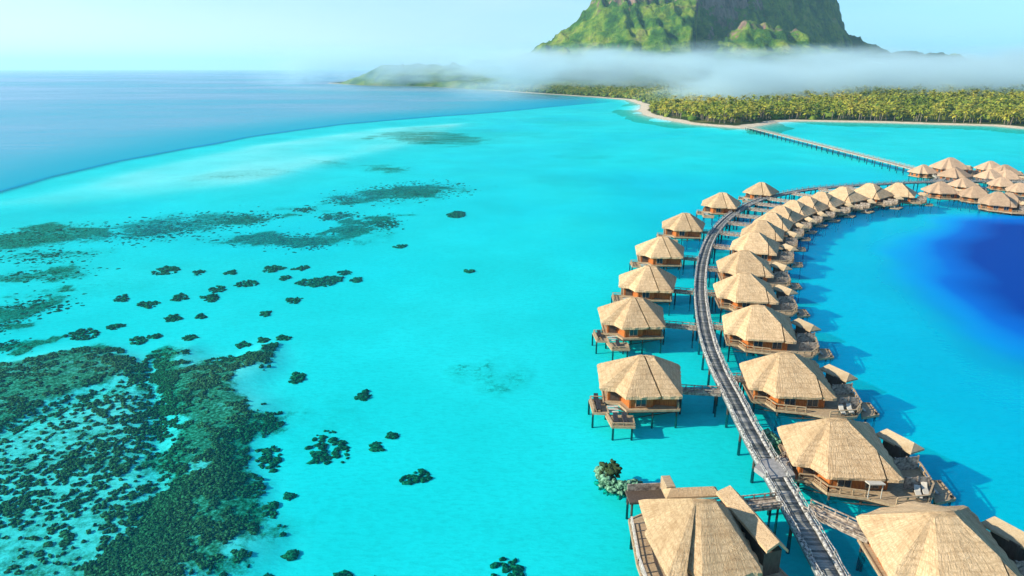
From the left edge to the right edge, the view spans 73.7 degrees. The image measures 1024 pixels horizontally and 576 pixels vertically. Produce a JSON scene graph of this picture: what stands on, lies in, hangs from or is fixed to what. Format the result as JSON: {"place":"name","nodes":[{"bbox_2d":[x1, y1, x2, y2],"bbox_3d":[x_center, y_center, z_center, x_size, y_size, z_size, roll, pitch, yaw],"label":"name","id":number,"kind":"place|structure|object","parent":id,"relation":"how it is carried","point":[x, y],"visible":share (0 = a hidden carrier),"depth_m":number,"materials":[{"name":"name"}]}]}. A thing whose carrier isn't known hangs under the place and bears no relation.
{"place":"outdoors","nodes":[
{"label":"outdoors","id":0,"kind":"place"},
{"bbox_2d":[340,57,625,89],"bbox_3d":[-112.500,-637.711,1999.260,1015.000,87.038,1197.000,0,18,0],"label":"headland hill","id":1,"kind":"structure","parent":0,"point":[456,75],"depth_m":1933.36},
{"bbox_2d":[0,70,1023,575],"bbox_3d":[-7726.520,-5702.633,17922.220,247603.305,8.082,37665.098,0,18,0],"label":"seabed","id":2,"kind":"structure","parent":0,"point":[482,382],"depth_m":129.39,"materials":[{"name":"sand"}]},
{"bbox_2d":[63,328,99,339],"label":"coral clump","id":3,"kind":"object","parent":2,"relation":"on","point":[80,332],"visible":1,"depth_m":126.00,"materials":[{"name":"stone"}]},
{"bbox_2d":[106,323,125,329],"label":"coral patch","id":4,"kind":"object","parent":2,"relation":"on","point":[113,326],"visible":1,"depth_m":129.98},
{"bbox_2d":[113,294,129,301],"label":"coral patch","id":5,"kind":"object","parent":2,"relation":"on","point":[123,298],"visible":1,"depth_m":145.55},
{"bbox_2d":[129,336,148,344],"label":"coral patch","id":6,"kind":"object","parent":2,"relation":"on","point":[141,340],"visible":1,"depth_m":123.21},
{"bbox_2d":[0,342,286,575],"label":"coral reef","id":7,"kind":"object","parent":2,"relation":"on","point":[171,533],"visible":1,"depth_m":82.11},
{"bbox_2d":[136,300,160,308],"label":"coral patch","id":8,"kind":"object","parent":2,"relation":"on","point":[145,305],"visible":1,"depth_m":142.26,"materials":[{"name":"stone"}]},
{"bbox_2d":[145,333,162,338],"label":"coral patch","id":9,"kind":"object","parent":2,"relation":"on","point":[156,336],"visible":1,"depth_m":124.75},
{"bbox_2d":[151,265,180,274],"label":"coral patch","id":10,"kind":"object","parent":2,"relation":"on","point":[167,270],"visible":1,"depth_m":165.62,"materials":[{"name":"stone"}]},
{"bbox_2d":[170,292,189,301],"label":"coral patch","id":11,"kind":"object","parent":2,"relation":"on","point":[179,297],"visible":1,"depth_m":146.11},
{"bbox_2d":[181,334,198,340],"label":"coral patch","id":12,"kind":"object","parent":2,"relation":"on","point":[189,337],"visible":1,"depth_m":124.27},
{"bbox_2d":[199,293,219,302],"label":"coral patch","id":13,"kind":"object","parent":2,"relation":"on","point":[211,298],"visible":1,"depth_m":146.19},
{"bbox_2d":[208,285,226,292],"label":"coral patch","id":14,"kind":"object","parent":2,"relation":"on","point":[218,289],"visible":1,"depth_m":151.91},
{"bbox_2d":[235,340,251,348],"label":"coral patch","id":15,"kind":"object","parent":2,"relation":"on","point":[242,344],"visible":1,"depth_m":121.04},
{"bbox_2d":[233,280,258,286],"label":"coral patch","id":16,"kind":"object","parent":2,"relation":"on","point":[248,283],"visible":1,"depth_m":155.91,"materials":[{"name":"stone"}]},
{"bbox_2d":[0,179,496,354],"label":"coral ridges","id":17,"kind":"object","parent":2,"relation":"on","point":[20,307],"visible":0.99,"depth_m":204.76,"materials":[{"name":"stone"}]},
{"bbox_2d":[245,522,259,531],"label":"coral patch","id":18,"kind":"object","parent":2,"relation":"on","point":[251,526],"visible":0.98,"depth_m":72.36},
{"bbox_2d":[257,337,270,342],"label":"coral patch","id":19,"kind":"object","parent":2,"relation":"on","point":[262,340],"visible":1,"depth_m":123.32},
{"bbox_2d":[254,445,281,472],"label":"coral clump","id":20,"kind":"object","parent":2,"relation":"on","point":[268,458],"visible":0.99,"depth_m":85.90,"materials":[{"name":"stone"}]},
{"bbox_2d":[261,501,278,518],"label":"coral clump","id":21,"kind":"object","parent":2,"relation":"on","point":[271,506],"visible":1,"depth_m":76.03,"materials":[{"name":"stone"}]},
{"bbox_2d":[263,265,286,272],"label":"coral patch","id":22,"kind":"object","parent":2,"relation":"on","point":[273,268],"visible":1,"depth_m":167.74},
{"bbox_2d":[276,334,291,340],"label":"coral patch","id":23,"kind":"object","parent":2,"relation":"on","point":[281,337],"visible":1,"depth_m":124.08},
{"bbox_2d":[280,549,299,560],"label":"coral patch","id":24,"kind":"object","parent":2,"relation":"on","point":[291,555],"visible":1,"depth_m":68.74,"materials":[{"name":"stone"}]},
{"bbox_2d":[283,492,296,500],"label":"coral patch","id":25,"kind":"object","parent":2,"relation":"on","point":[288,496],"visible":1,"depth_m":78.41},
{"bbox_2d":[285,297,303,303],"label":"coral patch","id":26,"kind":"object","parent":2,"relation":"on","point":[296,300],"visible":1,"depth_m":144.83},
{"bbox_2d":[288,371,305,383],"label":"coral clump","id":27,"kind":"object","parent":2,"relation":"on","point":[295,376],"visible":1,"depth_m":108.06,"materials":[{"name":"stone"}]},
{"bbox_2d":[290,265,309,270],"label":"coral patch","id":28,"kind":"object","parent":2,"relation":"on","point":[301,268],"visible":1,"depth_m":167.80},
{"bbox_2d":[294,275,338,287],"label":"coral clump","id":29,"kind":"object","parent":2,"relation":"on","point":[314,282],"visible":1,"depth_m":157.09,"materials":[{"name":"stone"}]},
{"bbox_2d":[304,430,349,464],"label":"coral clump","id":30,"kind":"object","parent":2,"relation":"on","point":[322,455],"visible":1,"depth_m":88.03,"materials":[{"name":"stone"}]},
{"bbox_2d":[333,570,353,575],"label":"coral patch","id":31,"kind":"object","parent":2,"relation":"on","point":[344,573],"visible":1,"depth_m":66.25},
{"bbox_2d":[349,277,361,282],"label":"coral patch","id":32,"kind":"object","parent":2,"relation":"on","point":[356,279],"visible":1,"depth_m":158.69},
{"bbox_2d":[354,389,371,400],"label":"coral clump","id":33,"kind":"object","parent":2,"relation":"on","point":[364,395],"visible":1,"depth_m":101.98,"materials":[{"name":"stone"}]},
{"bbox_2d":[369,441,384,451],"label":"coral clump","id":34,"kind":"object","parent":2,"relation":"on","point":[375,446],"visible":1,"depth_m":88.39,"materials":[{"name":"stone"}]},
{"bbox_2d":[384,431,398,439],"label":"coral patch","id":35,"kind":"object","parent":2,"relation":"on","point":[391,435],"visible":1,"depth_m":91.02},
{"bbox_2d":[399,468,432,484],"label":"coral clump","id":36,"kind":"object","parent":2,"relation":"on","point":[421,478],"visible":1,"depth_m":81.77,"materials":[{"name":"stone"}]},
{"bbox_2d":[446,211,465,217],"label":"coral patch","id":37,"kind":"object","parent":2,"relation":"on","point":[457,214],"visible":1,"depth_m":230.04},
{"bbox_2d":[490,557,524,575],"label":"coral clump","id":38,"kind":"object","parent":2,"relation":"on","point":[517,569],"visible":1,"depth_m":67.08,"materials":[{"name":"stone"}]},
{"bbox_2d":[591,297,665,359],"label":"overwater bungalow","id":39,"kind":"object","parent":2,"relation":"on","point":[630,319],"visible":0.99,"depth_m":117.82,"materials":[{"name":"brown wood"}]},
{"bbox_2d":[588,355,682,440],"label":"overwater bungalow","id":40,"kind":"object","parent":2,"relation":"on","point":[642,384],"visible":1,"depth_m":93.20,"materials":[{"name":"plant"}]},
{"bbox_2d":[611,265,676,315],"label":"overwater bungalow","id":41,"kind":"object","parent":2,"relation":"on","point":[651,283],"visible":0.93,"depth_m":137.21,"materials":[{"name":"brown wood"}]},
{"bbox_2d":[625,475,675,518],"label":"landing platform","id":42,"kind":"structure","parent":2,"relation":"on","point":[634,493],"depth_m":73.23,"materials":[{"name":"brown wood"}]},
{"bbox_2d":[629,236,684,278],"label":"overwater bungalow","id":43,"kind":"object","parent":2,"relation":"on","point":[662,251],"visible":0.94,"depth_m":161.33,"materials":[{"name":"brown wood"}]},
{"bbox_2d":[662,320,696,347],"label":"footbridge","id":44,"kind":"object","parent":2,"relation":"on","point":[689,326],"visible":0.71,"depth_m":120.60,"materials":[{"name":"grey wood"}]},
{"bbox_2d":[656,213,704,250],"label":"overwater bungalow","id":45,"kind":"object","parent":2,"relation":"on","point":[681,226],"visible":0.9,"depth_m":187.83,"materials":[{"name":"plant"}]},
{"bbox_2d":[673,287,693,310],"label":"footbridge","id":46,"kind":"object","parent":2,"relation":"on","point":[686,291],"visible":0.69,"depth_m":139.47,"materials":[{"name":"grey wood"}]},
{"bbox_2d":[682,255,697,275],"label":"footbridge","id":47,"kind":"object","parent":2,"relation":"on","point":[692,258],"visible":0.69,"depth_m":163.91,"materials":[{"name":"grey wood"}]},
{"bbox_2d":[679,384,720,416],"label":"footbridge","id":48,"kind":"object","parent":2,"relation":"on","point":[710,391],"visible":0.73,"depth_m":96.38,"materials":[{"name":"grey wood"}]},
{"bbox_2d":[628,485,787,575],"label":"overwater bungalow","id":49,"kind":"object","parent":2,"relation":"on","point":[691,531],"visible":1,"depth_m":61.59,"materials":[{"name":"plant"}]},
{"bbox_2d":[707,290,715,313],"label":"footbridge","id":50,"kind":"object","parent":2,"relation":"on","point":[711,294],"visible":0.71,"depth_m":138.10,"materials":[{"name":"grey wood"}]},
{"bbox_2d":[708,266,718,287],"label":"footbridge","id":51,"kind":"object","parent":2,"relation":"on","point":[710,270],"visible":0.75,"depth_m":154.69,"materials":[{"name":"grey wood"}]},
{"bbox_2d":[712,322,723,346],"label":"footbridge","id":52,"kind":"object","parent":2,"relation":"on","point":[718,327],"visible":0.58,"depth_m":120.27,"materials":[{"name":"grey wood"}]},
{"bbox_2d":[696,192,740,226],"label":"overwater bungalow","id":53,"kind":"object","parent":2,"relation":"on","point":[721,203],"visible":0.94,"depth_m":218.26,"materials":[{"name":"plant"}]},
{"bbox_2d":[713,244,730,263],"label":"footbridge","id":54,"kind":"object","parent":2,"relation":"on","point":[723,247],"visible":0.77,"depth_m":174.06,"materials":[{"name":"grey wood"}]},
{"bbox_2d":[719,231,740,249],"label":"footbridge","id":55,"kind":"object","parent":2,"relation":"on","point":[727,233],"visible":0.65,"depth_m":187.84,"materials":[{"name":"grey wood"}]},
{"bbox_2d":[732,373,744,391],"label":"footbridge","id":56,"kind":"object","parent":2,"relation":"on","point":[739,379],"visible":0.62,"depth_m":100.06,"materials":[{"name":"grey wood"}]},
{"bbox_2d":[728,221,749,237],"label":"footbridge","id":57,"kind":"object","parent":2,"relation":"on","point":[734,223],"visible":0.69,"depth_m":199.92,"materials":[{"name":"grey wood"}]},
{"bbox_2d":[712,492,784,534],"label":"footbridge","id":58,"kind":"object","parent":2,"relation":"on","point":[766,503],"visible":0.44,"depth_m":71.88,"materials":[{"name":"grey wood"}]},
{"bbox_2d":[736,214,760,229],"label":"footbridge","id":59,"kind":"object","parent":2,"relation":"on","point":[748,216],"visible":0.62,"depth_m":210.03,"materials":[{"name":"grey wood"}]},
{"bbox_2d":[738,182,778,208],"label":"overwater bungalow","id":60,"kind":"object","parent":2,"relation":"on","point":[759,189],"visible":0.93,"depth_m":242.74,"materials":[{"name":"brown wood"}]},
{"bbox_2d":[746,207,770,221],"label":"footbridge","id":61,"kind":"object","parent":2,"relation":"on","point":[762,210],"visible":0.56,"depth_m":219.99,"materials":[{"name":"grey wood"}]},
{"bbox_2d":[716,250,801,302],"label":"overwater bungalow","id":62,"kind":"object","parent":2,"relation":"on","point":[740,261],"visible":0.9,"depth_m":148.01,"materials":[{"name":"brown wood"}]},
{"bbox_2d":[713,272,809,322],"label":"overwater bungalow","id":63,"kind":"object","parent":2,"relation":"on","point":[738,291],"visible":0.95,"depth_m":131.38,"materials":[{"name":"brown wood"}]},
{"bbox_2d":[730,231,802,279],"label":"overwater bungalow","id":64,"kind":"object","parent":2,"relation":"on","point":[761,245],"visible":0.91,"depth_m":165.40,"materials":[{"name":"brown wood"}]},
{"bbox_2d":[754,202,779,214],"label":"footbridge","id":65,"kind":"object","parent":2,"relation":"on","point":[764,204],"visible":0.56,"depth_m":228.25,"materials":[{"name":"grey wood"}]},
{"bbox_2d":[740,220,805,262],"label":"overwater bungalow","id":66,"kind":"object","parent":2,"relation":"on","point":[770,230],"visible":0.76,"depth_m":180.07,"materials":[{"name":"plant"}]},
{"bbox_2d":[722,304,833,365],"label":"overwater bungalow","id":67,"kind":"object","parent":2,"relation":"on","point":[759,329],"visible":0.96,"depth_m":112.82,"materials":[{"name":"plant"}]},
{"bbox_2d":[767,197,789,209],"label":"footbridge","id":68,"kind":"object","parent":2,"relation":"on","point":[778,200],"visible":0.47,"depth_m":236.66,"materials":[{"name":"grey wood"}]},
{"bbox_2d":[753,212,810,251],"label":"overwater bungalow","id":69,"kind":"object","parent":2,"relation":"on","point":[780,221],"visible":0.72,"depth_m":191.13,"materials":[{"name":"plant"}]},
{"bbox_2d":[775,451,792,480],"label":"footbridge","id":70,"kind":"object","parent":2,"relation":"on","point":[784,456],"visible":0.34,"depth_m":79.58,"materials":[{"name":"grey wood"}]},
{"bbox_2d":[765,205,816,243],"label":"overwater bungalow","id":71,"kind":"object","parent":2,"relation":"on","point":[794,217],"visible":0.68,"depth_m":199.73,"materials":[{"name":"plant"}]},
{"bbox_2d":[790,192,811,199],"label":"footbridge","id":72,"kind":"object","parent":2,"relation":"on","point":[798,194],"visible":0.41,"depth_m":246.86,"materials":[{"name":"grey wood"}]},
{"bbox_2d":[782,200,827,236],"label":"overwater bungalow","id":73,"kind":"object","parent":2,"relation":"on","point":[800,208],"visible":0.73,"depth_m":207.82,"materials":[{"name":"plant"}]},
{"bbox_2d":[739,352,879,430],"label":"overwater bungalow","id":74,"kind":"object","parent":2,"relation":"on","point":[788,383],"visible":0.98,"depth_m":93.54,"materials":[{"name":"plant"}]},
{"bbox_2d":[797,196,840,231],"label":"overwater bungalow","id":75,"kind":"object","parent":2,"relation":"on","point":[815,204],"visible":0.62,"depth_m":214.44,"materials":[{"name":"plant"}]},
{"bbox_2d":[810,191,855,226],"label":"overwater bungalow","id":76,"kind":"object","parent":2,"relation":"on","point":[829,200],"visible":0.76,"depth_m":220.85,"materials":[{"name":"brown wood"}]},
{"bbox_2d":[803,499,867,570],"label":"footbridge","id":77,"kind":"object","parent":2,"relation":"on","point":[848,526],"visible":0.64,"depth_m":68.55,"materials":[{"name":"grey wood"}]},
{"bbox_2d":[745,126,945,183],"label":"shore jetty","id":78,"kind":"object","parent":2,"relation":"on","point":[904,166],"visible":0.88,"depth_m":372.80,"materials":[{"name":"grey wood"}]},
{"bbox_2d":[829,186,875,221],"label":"overwater bungalow","id":79,"kind":"object","parent":2,"relation":"on","point":[847,195],"visible":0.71,"depth_m":228.19,"materials":[{"name":"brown wood"}]},
{"bbox_2d":[693,178,1023,575],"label":"boardwalk","id":80,"kind":"structure","parent":2,"relation":"on","point":[777,476],"depth_m":86.88,"materials":[{"name":"grey wood"}]},
{"bbox_2d":[777,418,955,521],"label":"overwater bungalow","id":81,"kind":"object","parent":2,"relation":"on","point":[847,458],"visible":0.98,"depth_m":75.58,"materials":[{"name":"plant"}]},
{"bbox_2d":[865,481,885,498],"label":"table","id":82,"kind":"object","parent":81,"relation":"attached to","point":[870,483],"visible":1,"depth_m":72.67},
{"bbox_2d":[913,484,922,500],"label":"sun lounger","id":83,"kind":"object","parent":81,"relation":"on","point":[916,490],"visible":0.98,"depth_m":73.78,"materials":[{"name":"fabric"}]},
{"bbox_2d":[920,482,928,496],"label":"sun lounger","id":84,"kind":"object","parent":81,"relation":"on","point":[924,488],"visible":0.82,"depth_m":74.16,"materials":[{"name":"fabric"}]},
{"bbox_2d":[854,183,903,217],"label":"overwater bungalow","id":85,"kind":"object","parent":2,"relation":"on","point":[879,196],"visible":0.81,"depth_m":234.13,"materials":[{"name":"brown wood"}]},
{"bbox_2d":[881,183,932,213],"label":"overwater bungalow","id":86,"kind":"object","parent":2,"relation":"on","point":[906,193],"visible":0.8,"depth_m":238.09,"materials":[{"name":"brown wood"}]},
{"bbox_2d":[907,164,938,183],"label":"overwater bungalow","id":87,"kind":"object","parent":2,"relation":"on","point":[923,171],"visible":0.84,"depth_m":293.23,"materials":[{"name":"brown wood"}]},
{"bbox_2d":[856,501,1023,575],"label":"overwater bungalow","id":88,"kind":"object","parent":2,"relation":"on","point":[912,538],"visible":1,"depth_m":60.53,"materials":[{"name":"plant"}]},
{"bbox_2d":[921,181,973,208],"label":"overwater bungalow","id":89,"kind":"object","parent":2,"relation":"on","point":[940,190],"visible":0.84,"depth_m":245.03,"materials":[{"name":"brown wood"}]},
{"bbox_2d":[929,157,979,182],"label":"overwater bungalow","id":90,"kind":"object","parent":2,"relation":"on","point":[945,164],"visible":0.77,"depth_m":297.94,"materials":[{"name":"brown wood"}]},
{"bbox_2d":[937,167,975,182],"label":"overwater bungalow","id":91,"kind":"object","parent":2,"relation":"on","point":[954,173],"visible":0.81,"depth_m":280.94,"materials":[{"name":"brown wood"}]},
{"bbox_2d":[947,177,989,192],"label":"overwater bungalow","id":92,"kind":"object","parent":2,"relation":"on","point":[963,183],"visible":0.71,"depth_m":261.42,"materials":[{"name":"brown wood"}]},
{"bbox_2d":[957,186,997,213],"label":"overwater bungalow","id":93,"kind":"object","parent":2,"relation":"on","point":[972,194],"visible":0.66,"depth_m":238.39,"materials":[{"name":"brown wood"}]},
{"bbox_2d":[973,161,1000,172],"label":"overwater bungalow","id":94,"kind":"object","parent":2,"relation":"on","point":[985,166],"visible":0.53,"depth_m":302.45,"materials":[{"name":"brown wood"}]},
{"bbox_2d":[973,169,1002,187],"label":"overwater bungalow","id":95,"kind":"object","parent":2,"relation":"on","point":[990,174],"visible":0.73,"depth_m":279.35,"materials":[{"name":"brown wood"}]},
{"bbox_2d":[977,191,1023,215],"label":"overwater bungalow","id":96,"kind":"object","parent":2,"relation":"on","point":[999,202],"visible":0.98,"depth_m":223.02,"materials":[{"name":"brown wood"}]},
{"bbox_2d":[987,177,1015,191],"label":"overwater bungalow","id":97,"kind":"object","parent":2,"relation":"on","point":[1001,184],"visible":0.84,"depth_m":263.14,"materials":[{"name":"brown wood"}]},
{"bbox_2d":[992,192,1023,213],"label":"overwater bungalow","id":98,"kind":"object","parent":2,"relation":"on","point":[1017,198],"visible":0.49,"depth_m":228.89,"materials":[{"name":"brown wood"}]},
{"bbox_2d":[993,164,1023,175],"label":"overwater bungalow","id":99,"kind":"object","parent":2,"relation":"on","point":[1006,167],"visible":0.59,"depth_m":287.56,"materials":[{"name":"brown wood"}]},
{"bbox_2d":[998,170,1023,183],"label":"overwater bungalow","id":100,"kind":"object","parent":2,"relation":"on","point":[1010,175],"visible":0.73,"depth_m":277.59,"materials":[{"name":"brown wood"}]},
{"bbox_2d":[1005,183,1023,198],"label":"overwater bungalow","id":101,"kind":"object","parent":2,"relation":"on","point":[1017,189],"visible":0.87,"depth_m":251.26,"materials":[{"name":"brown wood"}]},
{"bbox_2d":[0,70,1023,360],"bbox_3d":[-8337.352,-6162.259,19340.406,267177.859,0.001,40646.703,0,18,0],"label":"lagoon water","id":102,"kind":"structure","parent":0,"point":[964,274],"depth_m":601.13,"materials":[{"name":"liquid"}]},
{"bbox_2d":[593,465,642,499],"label":"coral mound","id":103,"kind":"object","parent":102,"relation":"in","point":[611,485],"visible":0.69,"depth_m":76.37,"materials":[{"name":"stone"}]},
{"bbox_2d":[599,459,622,477],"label":"shrub","id":104,"kind":"object","parent":103,"relation":"on","point":[613,467],"visible":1,"depth_m":77.86,"materials":[{"name":"plant"}]},
{"bbox_2d":[764,428,782,449],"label":"coral mound","id":105,"kind":"object","parent":102,"relation":"in","point":[773,439],"visible":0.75,"depth_m":85.81,"materials":[{"name":"plant"}]},
{"bbox_2d":[0,0,1023,69],"label":"sky","id":106,"kind":"structure","parent":0,"point":[35,34],"materials":[{"name":"blue"}]},
{"bbox_2d":[331,78,1023,134],"bbox_3d":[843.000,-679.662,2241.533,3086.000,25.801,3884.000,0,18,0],"label":"beach","id":107,"kind":"structure","parent":0,"point":[759,122],"depth_m":600.71,"materials":[{"name":"sand"}]},
{"bbox_2d":[421,81,1023,120],"bbox_3d":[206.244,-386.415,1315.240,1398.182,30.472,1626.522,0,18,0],"label":"undergrowth","id":108,"kind":"object","parent":107,"relation":"on","point":[777,116],"visible":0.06,"depth_m":728.93,"materials":[{"name":"plant"}]},
{"bbox_2d":[470,77,1023,122],"bbox_3d":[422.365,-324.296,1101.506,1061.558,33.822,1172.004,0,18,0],"label":"palm forest","id":109,"kind":"object","parent":107,"relation":"on","point":[778,93],"visible":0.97,"depth_m":811.91,"materials":[{"name":"green plant"}]},
{"bbox_2d":[497,0,1023,83],"bbox_3d":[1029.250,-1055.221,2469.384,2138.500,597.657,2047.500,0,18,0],"label":"mountain","id":110,"kind":"structure","parent":0,"point":[615,41],"depth_m":1933.24,"materials":[{"name":"plant"}]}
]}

